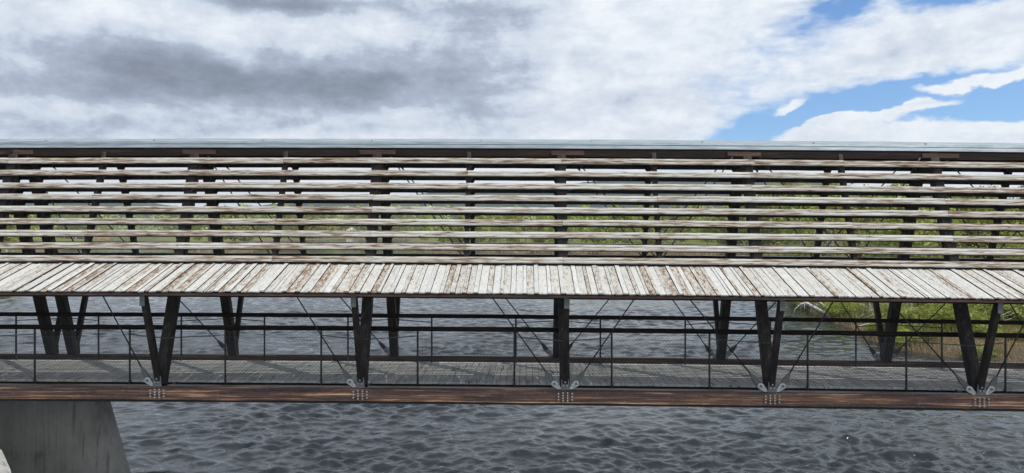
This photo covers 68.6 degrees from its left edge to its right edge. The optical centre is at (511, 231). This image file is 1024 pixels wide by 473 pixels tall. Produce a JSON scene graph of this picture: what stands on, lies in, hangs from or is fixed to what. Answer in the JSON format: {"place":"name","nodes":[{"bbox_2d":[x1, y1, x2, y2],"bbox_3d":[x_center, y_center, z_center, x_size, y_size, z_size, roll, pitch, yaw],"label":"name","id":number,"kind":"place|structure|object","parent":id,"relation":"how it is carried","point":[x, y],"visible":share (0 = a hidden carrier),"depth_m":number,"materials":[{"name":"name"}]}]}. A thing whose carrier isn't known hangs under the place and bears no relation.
{"place":"outdoors","nodes":[
{"label":"outdoors","id":0,"kind":"place"},
{"bbox_2d":[346,226,356,230],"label":"white house","id":1,"kind":"structure","parent":0,"point":[351,228],"depth_m":895.41,"materials":[{"name":"white"}]},
{"bbox_2d":[25,181,931,225],"bbox_3d":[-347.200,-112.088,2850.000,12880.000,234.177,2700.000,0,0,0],"label":"hills","id":2,"kind":"structure","parent":0,"point":[421,205],"depth_m":2385.36,"materials":[{"name":"green plant"}]},
{"bbox_2d":[0,237,1023,472],"bbox_3d":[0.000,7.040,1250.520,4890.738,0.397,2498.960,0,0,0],"label":"water","id":3,"kind":"structure","parent":0,"point":[203,437],"depth_m":27.47,"materials":[{"name":"black liquid"}]},
{"bbox_2d":[0,0,1023,205],"label":"sky","id":4,"kind":"structure","parent":0,"point":[732,70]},
{"bbox_2d":[1,226,1023,361],"bbox_3d":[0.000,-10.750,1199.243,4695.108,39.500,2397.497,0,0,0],"label":"ground","id":5,"kind":"structure","parent":0,"point":[638,241],"depth_m":272.13,"materials":[{"name":"green plant"}]},
{"bbox_2d":[4,215,18,240],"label":"birch tree","id":6,"kind":"object","parent":5,"relation":"on","point":[9,227],"visible":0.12,"depth_m":162.05,"materials":[{"name":"green plant"}]},
{"bbox_2d":[50,203,64,237],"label":"birch tree","id":7,"kind":"object","parent":5,"relation":"on","point":[58,226],"visible":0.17,"depth_m":569.50,"materials":[{"name":"green plant"}]},
{"bbox_2d":[0,401,130,472],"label":"bridge pier","id":8,"kind":"structure","parent":5,"relation":"on","point":[60,437],"depth_m":16.93,"materials":[{"name":"concrete"}]},
{"bbox_2d":[0,138,1023,411],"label":"covered footbridge","id":9,"kind":"object","parent":8,"relation":"on","point":[718,378],"visible":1,"depth_m":16.02,"materials":[{"name":"grey wood"}]},
{"bbox_2d":[67,215,85,238],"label":"birch tree","id":10,"kind":"object","parent":5,"relation":"on","point":[71,226],"visible":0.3,"depth_m":566.52,"materials":[{"name":"green plant"}]},
{"bbox_2d":[74,215,95,238],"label":"birch tree","id":11,"kind":"object","parent":5,"relation":"on","point":[84,216],"visible":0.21,"depth_m":575.87,"materials":[{"name":"green plant"}]},
{"bbox_2d":[95,215,107,229],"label":"birch tree","id":12,"kind":"object","parent":5,"relation":"on","point":[98,216],"visible":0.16,"depth_m":746.34,"materials":[{"name":"green plant"}]},
{"bbox_2d":[191,225,204,240],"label":"birch tree","id":13,"kind":"object","parent":5,"relation":"on","point":[198,228],"visible":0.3,"depth_m":329.50,"materials":[{"name":"green plant"}]},
{"bbox_2d":[220,215,229,240],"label":"birch tree","id":14,"kind":"object","parent":5,"relation":"on","point":[223,216],"visible":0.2,"depth_m":317.26,"materials":[{"name":"green plant"}]},
{"bbox_2d":[223,215,251,240],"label":"birch tree","id":15,"kind":"object","parent":5,"relation":"on","point":[234,227],"visible":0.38,"depth_m":298.55,"materials":[{"name":"green plant"}]},
{"bbox_2d":[236,215,258,240],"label":"birch tree","id":16,"kind":"object","parent":5,"relation":"on","point":[247,238],"visible":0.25,"depth_m":305.40,"materials":[{"name":"green plant"}]},
{"bbox_2d":[248,215,262,229],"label":"birch tree","id":17,"kind":"object","parent":5,"relation":"on","point":[256,227],"visible":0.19,"depth_m":639.46,"materials":[{"name":"green plant"}]},
{"bbox_2d":[259,205,274,237],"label":"birch tree","id":18,"kind":"object","parent":5,"relation":"on","point":[268,227],"visible":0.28,"depth_m":610.99,"materials":[{"name":"green plant"}]},
{"bbox_2d":[281,204,294,237],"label":"birch tree","id":19,"kind":"object","parent":5,"relation":"on","point":[284,217],"visible":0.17,"depth_m":631.34,"materials":[{"name":"green plant"}]},
{"bbox_2d":[283,215,297,238],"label":"birch tree","id":20,"kind":"object","parent":5,"relation":"on","point":[290,227],"visible":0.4,"depth_m":603.20,"materials":[{"name":"green plant"}]},
{"bbox_2d":[292,205,312,229],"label":"birch tree","id":21,"kind":"object","parent":5,"relation":"on","point":[295,217],"visible":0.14,"depth_m":630.00,"materials":[{"name":"green plant"}]},
{"bbox_2d":[304,215,316,237],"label":"birch tree","id":22,"kind":"object","parent":5,"relation":"on","point":[309,216],"visible":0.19,"depth_m":645.22,"materials":[{"name":"green plant"}]},
{"bbox_2d":[308,216,324,238],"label":"birch tree","id":23,"kind":"object","parent":5,"relation":"on","point":[316,227],"visible":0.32,"depth_m":632.88,"materials":[{"name":"green plant"}]},
{"bbox_2d":[315,206,333,238],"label":"birch tree","id":24,"kind":"object","parent":5,"relation":"on","point":[324,217],"visible":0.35,"depth_m":640.41,"materials":[{"name":"green plant"}]},
{"bbox_2d":[327,215,338,237],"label":"birch tree","id":25,"kind":"object","parent":5,"relation":"on","point":[334,228],"visible":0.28,"depth_m":697.60,"materials":[{"name":"green plant"}]},
{"bbox_2d":[346,215,357,227],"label":"birch tree","id":26,"kind":"object","parent":5,"relation":"on","point":[352,216],"visible":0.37,"depth_m":919.79,"materials":[{"name":"green plant"}]},
{"bbox_2d":[391,215,396,230],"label":"birch tree","id":27,"kind":"object","parent":5,"relation":"on","point":[393,228],"visible":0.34,"depth_m":883.45,"materials":[{"name":"green plant"}]},
{"bbox_2d":[398,216,407,230],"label":"birch tree","id":28,"kind":"object","parent":5,"relation":"on","point":[402,228],"visible":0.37,"depth_m":864.39,"materials":[{"name":"green plant"}]},
{"bbox_2d":[407,215,414,230],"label":"birch tree","id":29,"kind":"object","parent":5,"relation":"on","point":[411,217],"visible":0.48,"depth_m":887.95,"materials":[{"name":"green plant"}]},
{"bbox_2d":[419,215,431,241],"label":"birch tree","id":30,"kind":"object","parent":5,"relation":"on","point":[424,228],"visible":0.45,"depth_m":315.32,"materials":[{"name":"green plant"}]},
{"bbox_2d":[434,217,450,241],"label":"birch tree","id":31,"kind":"object","parent":5,"relation":"on","point":[443,239],"visible":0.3,"depth_m":296.07,"materials":[{"name":"green plant"}]},
{"bbox_2d":[445,216,461,241],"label":"birch tree","id":32,"kind":"object","parent":5,"relation":"on","point":[454,228],"visible":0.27,"depth_m":287.46,"materials":[{"name":"green plant"}]},
{"bbox_2d":[449,215,464,239],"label":"birch tree","id":33,"kind":"object","parent":5,"relation":"on","point":[460,217],"visible":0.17,"depth_m":297.92,"materials":[{"name":"green plant"}]},
{"bbox_2d":[453,227,464,241],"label":"birch tree","id":34,"kind":"object","parent":5,"relation":"on","point":[462,229],"visible":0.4,"depth_m":276.87,"materials":[{"name":"green plant"}]},
{"bbox_2d":[475,227,486,241],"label":"birch tree","id":35,"kind":"object","parent":5,"relation":"on","point":[480,239],"visible":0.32,"depth_m":263.61,"materials":[{"name":"green plant"}]},
{"bbox_2d":[476,215,490,240],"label":"birch tree","id":36,"kind":"object","parent":5,"relation":"on","point":[482,217],"visible":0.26,"depth_m":277.14,"materials":[{"name":"green plant"}]},
{"bbox_2d":[489,227,500,242],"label":"birch tree","id":37,"kind":"object","parent":5,"relation":"on","point":[494,229],"visible":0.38,"depth_m":282.33,"materials":[{"name":"green plant"}]},
{"bbox_2d":[505,227,514,240],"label":"birch tree","id":38,"kind":"object","parent":5,"relation":"on","point":[509,229],"visible":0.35,"depth_m":282.24,"materials":[{"name":"green plant"}]},
{"bbox_2d":[501,216,520,241],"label":"birch tree","id":39,"kind":"object","parent":5,"relation":"on","point":[508,217],"visible":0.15,"depth_m":294.08,"materials":[{"name":"green plant"}]},
{"bbox_2d":[508,218,521,242],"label":"birch tree","id":40,"kind":"object","parent":5,"relation":"on","point":[515,230],"visible":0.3,"depth_m":273.17,"materials":[{"name":"green plant"}]},
{"bbox_2d":[513,205,526,241],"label":"birch tree","id":41,"kind":"object","parent":5,"relation":"on","point":[520,217],"visible":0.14,"depth_m":328.15,"materials":[{"name":"green plant"}]},
{"bbox_2d":[28,196,1020,243],"bbox_3d":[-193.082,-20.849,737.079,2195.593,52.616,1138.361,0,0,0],"label":"distant forest","id":42,"kind":"object","parent":5,"relation":"on","point":[146,227],"visible":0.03,"depth_m":928.05,"materials":[{"name":"green plant"}]},
{"bbox_2d":[519,217,529,241],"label":"birch tree","id":43,"kind":"object","parent":5,"relation":"on","point":[524,229],"visible":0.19,"depth_m":329.02,"materials":[{"name":"green plant"}]},
{"bbox_2d":[529,218,546,242],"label":"birch tree","id":44,"kind":"object","parent":5,"relation":"on","point":[538,229],"visible":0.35,"depth_m":253.68,"materials":[{"name":"green plant"}]},
{"bbox_2d":[534,216,548,231],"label":"birch tree","id":45,"kind":"object","parent":5,"relation":"on","point":[540,217],"visible":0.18,"depth_m":272.33,"materials":[{"name":"green plant"}]},
{"bbox_2d":[544,216,554,242],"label":"birch tree","id":46,"kind":"object","parent":5,"relation":"on","point":[551,218],"visible":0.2,"depth_m":253.81,"materials":[{"name":"green plant"}]},
{"bbox_2d":[77,237,1023,361],"bbox_3d":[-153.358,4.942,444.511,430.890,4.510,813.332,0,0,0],"label":"reeds","id":47,"kind":"object","parent":5,"relation":"on","point":[622,253],"visible":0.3,"depth_m":53.34,"materials":[{"name":"green plant"}]},
{"bbox_2d":[567,216,579,242],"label":"birch tree","id":48,"kind":"object","parent":5,"relation":"on","point":[571,218],"visible":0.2,"depth_m":283.52,"materials":[{"name":"green plant"}]},
{"bbox_2d":[574,205,595,242],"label":"birch tree","id":49,"kind":"object","parent":5,"relation":"on","point":[586,229],"visible":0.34,"depth_m":233.15,"materials":[{"name":"green plant"}]},
{"bbox_2d":[590,216,614,242],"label":"birch tree","id":50,"kind":"object","parent":5,"relation":"on","point":[600,229],"visible":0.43,"depth_m":224.74,"materials":[{"name":"green plant"}]},
{"bbox_2d":[601,205,632,242],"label":"birch tree","id":51,"kind":"object","parent":5,"relation":"on","point":[617,218],"visible":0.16,"depth_m":228.84,"materials":[{"name":"green plant"}]},
{"bbox_2d":[617,216,642,243],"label":"birch tree","id":52,"kind":"object","parent":5,"relation":"on","point":[630,218],"visible":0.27,"depth_m":233.57,"materials":[{"name":"green plant"}]},
{"bbox_2d":[647,218,654,243],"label":"birch tree","id":53,"kind":"object","parent":5,"relation":"on","point":[651,241],"visible":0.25,"depth_m":224.48,"materials":[{"name":"green plant"}]},
{"bbox_2d":[661,219,670,243],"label":"birch tree","id":54,"kind":"object","parent":5,"relation":"on","point":[663,229],"visible":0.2,"depth_m":258.49,"materials":[{"name":"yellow plant"}]},
{"bbox_2d":[660,216,673,243],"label":"birch tree","id":55,"kind":"object","parent":5,"relation":"on","point":[665,218],"visible":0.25,"depth_m":263.89,"materials":[{"name":"green plant"}]},
{"bbox_2d":[667,205,687,242],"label":"birch tree","id":56,"kind":"object","parent":5,"relation":"on","point":[671,217],"visible":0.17,"depth_m":271.58,"materials":[{"name":"green plant"}]},
{"bbox_2d":[672,217,692,243],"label":"birch tree","id":57,"kind":"object","parent":5,"relation":"on","point":[678,229],"visible":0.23,"depth_m":247.55,"materials":[{"name":"green plant"}]},
{"bbox_2d":[683,217,696,232],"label":"birch tree","id":58,"kind":"object","parent":5,"relation":"on","point":[690,229],"visible":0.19,"depth_m":301.03,"materials":[{"name":"green plant"}]},
{"bbox_2d":[688,205,704,232],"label":"birch tree","id":59,"kind":"object","parent":5,"relation":"on","point":[699,218],"visible":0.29,"depth_m":304.16,"materials":[{"name":"green plant"}]},
{"bbox_2d":[699,217,714,243],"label":"birch tree","id":60,"kind":"object","parent":5,"relation":"on","point":[704,230],"visible":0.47,"depth_m":247.05,"materials":[{"name":"green plant"}]},
{"bbox_2d":[711,206,727,242],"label":"birch tree","id":61,"kind":"object","parent":5,"relation":"on","point":[719,218],"visible":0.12,"depth_m":244.93,"materials":[{"name":"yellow plant"}]},
{"bbox_2d":[712,217,727,243],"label":"birch tree","id":62,"kind":"object","parent":5,"relation":"on","point":[721,229],"visible":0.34,"depth_m":218.57,"materials":[{"name":"green plant"}]},
{"bbox_2d":[719,206,747,244],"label":"birch tree","id":63,"kind":"object","parent":5,"relation":"on","point":[744,230],"visible":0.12,"depth_m":203.46,"materials":[{"name":"green plant"}]},
{"bbox_2d":[742,195,783,255],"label":"birch tree","id":64,"kind":"object","parent":5,"relation":"on","point":[765,219],"visible":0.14,"depth_m":184.51,"materials":[{"name":"green plant"}]},
{"bbox_2d":[760,182,796,255],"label":"birch tree","id":65,"kind":"object","parent":5,"relation":"on","point":[775,183],"visible":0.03,"depth_m":189.43,"materials":[{"name":"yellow plant"}]},
{"bbox_2d":[765,183,808,255],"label":"birch tree","id":66,"kind":"object","parent":5,"relation":"on","point":[776,232],"visible":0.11,"depth_m":172.54,"materials":[{"name":"green plant"}]},
{"bbox_2d":[772,195,827,255],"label":"birch tree","id":67,"kind":"object","parent":5,"relation":"on","point":[799,220],"visible":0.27,"depth_m":84.65,"materials":[{"name":"green plant"}]},
{"bbox_2d":[793,302,828,317],"bbox_3d":[22.811,5.390,60.132,6.546,3.815,1.665,0,0,8],"label":"fallen birch","id":68,"kind":"object","parent":5,"relation":"on","point":[815,308],"visible":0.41,"depth_m":60.02,"materials":[{"name":"white wood"}]},
{"bbox_2d":[804,218,847,255],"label":"birch tree","id":69,"kind":"object","parent":5,"relation":"on","point":[835,220],"visible":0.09,"depth_m":78.08,"materials":[{"name":"green plant"}]},
{"bbox_2d":[812,218,845,291],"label":"birch sapling","id":70,"kind":"object","parent":5,"relation":"on","point":[826,243],"visible":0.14,"depth_m":68.15,"materials":[{"name":"green plant"}]},
{"bbox_2d":[817,183,841,209],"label":"birch tree","id":71,"kind":"object","parent":5,"relation":"on","point":[835,184],"visible":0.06,"depth_m":176.89,"materials":[{"name":"green plant"}]},
{"bbox_2d":[821,302,841,314],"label":"overhanging bush","id":72,"kind":"object","parent":5,"relation":"on","point":[825,304],"visible":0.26,"depth_m":59.60,"materials":[{"name":"green plant"}]},
{"bbox_2d":[815,209,848,255],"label":"birch tree","id":73,"kind":"object","parent":5,"relation":"on","point":[838,229],"visible":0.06,"depth_m":83.30,"materials":[{"name":"green plant"}]},
{"bbox_2d":[827,206,857,244],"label":"birch tree","id":74,"kind":"object","parent":5,"relation":"on","point":[836,208],"visible":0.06,"depth_m":93.74,"materials":[{"name":"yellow plant"}]},
{"bbox_2d":[822,302,871,315],"bbox_3d":[26.059,5.799,58.736,3.515,1.774,4.194,0,0,-24],"label":"overhanging bush","id":75,"kind":"object","parent":5,"relation":"on","point":[846,305],"visible":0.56,"depth_m":58.26,"materials":[{"name":"green plant"}]},
{"bbox_2d":[848,233,879,256],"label":"willow bush","id":76,"kind":"object","parent":5,"relation":"on","point":[863,254],"depth_m":90.49,"materials":[{"name":"green plant"}]},
{"bbox_2d":[857,287,871,313],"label":"twiggy shrub","id":77,"kind":"object","parent":5,"relation":"on","point":[868,307],"visible":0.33,"depth_m":55.23,"materials":[{"name":"green plant"}]},
{"bbox_2d":[851,184,884,256],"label":"birch tree","id":78,"kind":"object","parent":5,"relation":"on","point":[866,220],"visible":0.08,"depth_m":94.60,"materials":[{"name":"green plant"}]},
{"bbox_2d":[863,323,876,330],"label":"willow bush","id":79,"kind":"object","parent":5,"relation":"on","point":[868,328],"visible":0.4,"depth_m":49.24,"materials":[{"name":"green plant"}]},
{"bbox_2d":[861,196,895,256],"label":"birch tree","id":80,"kind":"object","parent":5,"relation":"on","point":[883,221],"visible":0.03,"depth_m":83.15,"materials":[{"name":"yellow plant"}]},
{"bbox_2d":[866,303,910,317],"bbox_3d":[27.433,5.614,53.222,3.280,1.657,3.238,0,0,-20],"label":"willow bush","id":81,"kind":"object","parent":5,"relation":"on","point":[886,308],"visible":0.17,"depth_m":53.44,"materials":[{"name":"green plant"}]},
{"bbox_2d":[859,184,941,257],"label":"birch tree","id":82,"kind":"object","parent":5,"relation":"on","point":[891,232],"visible":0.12,"depth_m":71.11,"materials":[{"name":"green plant"}]},
{"bbox_2d":[874,304,934,331],"bbox_3d":[25.044,5.527,47.441,4.076,2.047,3.785,0,0,-11],"label":"willow bush","id":83,"kind":"object","parent":5,"relation":"on","point":[910,315],"visible":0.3,"depth_m":47.03,"materials":[{"name":"green plant"}]},
{"bbox_2d":[876,208,938,257],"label":"birch tree","id":84,"kind":"object","parent":5,"relation":"on","point":[932,232],"visible":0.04,"depth_m":75.22,"materials":[{"name":"green plant"}]},
{"bbox_2d":[894,327,927,347],"bbox_3d":[23.110,6.319,44.977,2.742,1.236,3.271,0,0,-5],"label":"willow bush","id":85,"kind":"object","parent":5,"relation":"on","point":[902,338],"visible":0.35,"depth_m":44.34,"materials":[{"name":"green plant"}]},
{"bbox_2d":[812,302,1023,343],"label":"bank grass","id":86,"kind":"structure","parent":5,"relation":"on","point":[859,314],"depth_m":49.08,"materials":[{"name":"green plant"}]},
{"bbox_2d":[904,303,943,308],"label":"willow bush","id":87,"kind":"object","parent":5,"relation":"on","point":[918,304],"visible":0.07,"depth_m":55.15,"materials":[{"name":"green plant"}]},
{"bbox_2d":[917,329,943,341],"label":"willow bush","id":88,"kind":"object","parent":5,"relation":"on","point":[931,337],"visible":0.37,"depth_m":43.94,"materials":[{"name":"green plant"}]},
{"bbox_2d":[915,314,956,331],"bbox_3d":[26.562,5.728,46.570,3.136,1.227,2.913,0,0,29],"label":"willow bush","id":89,"kind":"object","parent":5,"relation":"on","point":[946,327],"visible":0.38,"depth_m":46.11,"materials":[{"name":"green plant"}]},
{"bbox_2d":[883,303,989,331],"bbox_3d":[27.588,5.084,47.101,5.230,2.539,6.240,0,0,-25],"label":"willow bush","id":90,"kind":"object","parent":5,"relation":"on","point":[943,312],"visible":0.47,"depth_m":46.82,"materials":[{"name":"green plant"}]},
{"bbox_2d":[923,210,956,257],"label":"birch tree","id":91,"kind":"object","parent":5,"relation":"on","point":[934,234],"depth_m":80.51,"materials":[{"name":"green plant"}]},
{"bbox_2d":[925,196,971,235],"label":"birch tree","id":92,"kind":"object","parent":5,"relation":"on","point":[948,197],"visible":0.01,"depth_m":90.28,"materials":[{"name":"green plant"}]},
{"bbox_2d":[932,208,973,257],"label":"birch tree","id":93,"kind":"object","parent":5,"relation":"on","point":[954,221],"visible":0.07,"depth_m":77.03,"materials":[{"name":"green plant"}]},
{"bbox_2d":[924,243,982,257],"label":"willow bush","id":94,"kind":"object","parent":5,"relation":"on","point":[964,246],"visible":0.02,"depth_m":81.83,"materials":[{"name":"green plant"}]},
{"bbox_2d":[955,186,992,257],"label":"birch tree","id":95,"kind":"object","parent":5,"relation":"on","point":[970,221],"visible":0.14,"depth_m":82.59,"materials":[{"name":"green plant"}]},
{"bbox_2d":[969,307,988,318],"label":"willow bush","id":96,"kind":"object","parent":5,"relation":"on","point":[977,313],"visible":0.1,"depth_m":48.41,"materials":[{"name":"green plant"}]},
{"bbox_2d":[958,346,1001,360],"bbox_3d":[25.555,6.554,41.006,2.132,0.930,2.160,0,0,27],"label":"willow bush","id":97,"kind":"object","parent":5,"relation":"on","point":[980,349],"visible":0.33,"depth_m":40.63,"materials":[{"name":"green plant"}]},
{"bbox_2d":[971,312,989,330],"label":"willow bush","id":98,"kind":"object","parent":5,"relation":"on","point":[977,316],"visible":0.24,"depth_m":45.88,"materials":[{"name":"green plant"}]},
{"bbox_2d":[972,324,1004,338],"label":"willow bush","id":99,"kind":"object","parent":5,"relation":"on","point":[981,328],"visible":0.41,"depth_m":44.01,"materials":[{"name":"green plant"}]},
{"bbox_2d":[968,289,1008,314],"bbox_3d":[34.559,4.342,52.135,6.244,3.309,6.325,0,0,35],"label":"willow bush","id":100,"kind":"object","parent":5,"relation":"on","point":[985,306],"visible":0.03,"depth_m":52.43,"materials":[{"name":"green plant"}]},
{"bbox_2d":[978,345,1003,354],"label":"willow bush","id":101,"kind":"object","parent":5,"relation":"on","point":[997,348],"visible":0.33,"depth_m":40.85,"materials":[{"name":"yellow plant"}]},
{"bbox_2d":[969,208,1023,258],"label":"birch tree","id":102,"kind":"object","parent":5,"relation":"on","point":[1003,233],"visible":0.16,"depth_m":70.73,"materials":[{"name":"green plant"}]},
{"bbox_2d":[974,234,1023,258],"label":"willow bush","id":103,"kind":"object","parent":5,"relation":"on","point":[1010,247],"visible":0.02,"depth_m":81.08,"materials":[{"name":"green plant"}]},
{"bbox_2d":[981,288,1023,319],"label":"willow bush","id":104,"kind":"object","parent":5,"relation":"on","point":[1018,309],"visible":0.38,"depth_m":47.63,"materials":[{"name":"green plant"}]},
{"bbox_2d":[1005,185,1023,233],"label":"birch tree","id":105,"kind":"object","parent":5,"relation":"on","point":[1021,221],"visible":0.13,"depth_m":96.34,"materials":[{"name":"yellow plant"}]},
{"bbox_2d":[1006,327,1023,340],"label":"willow bush","id":106,"kind":"object","parent":5,"relation":"on","point":[1017,330],"visible":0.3,"depth_m":42.84,"materials":[{"name":"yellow plant"}]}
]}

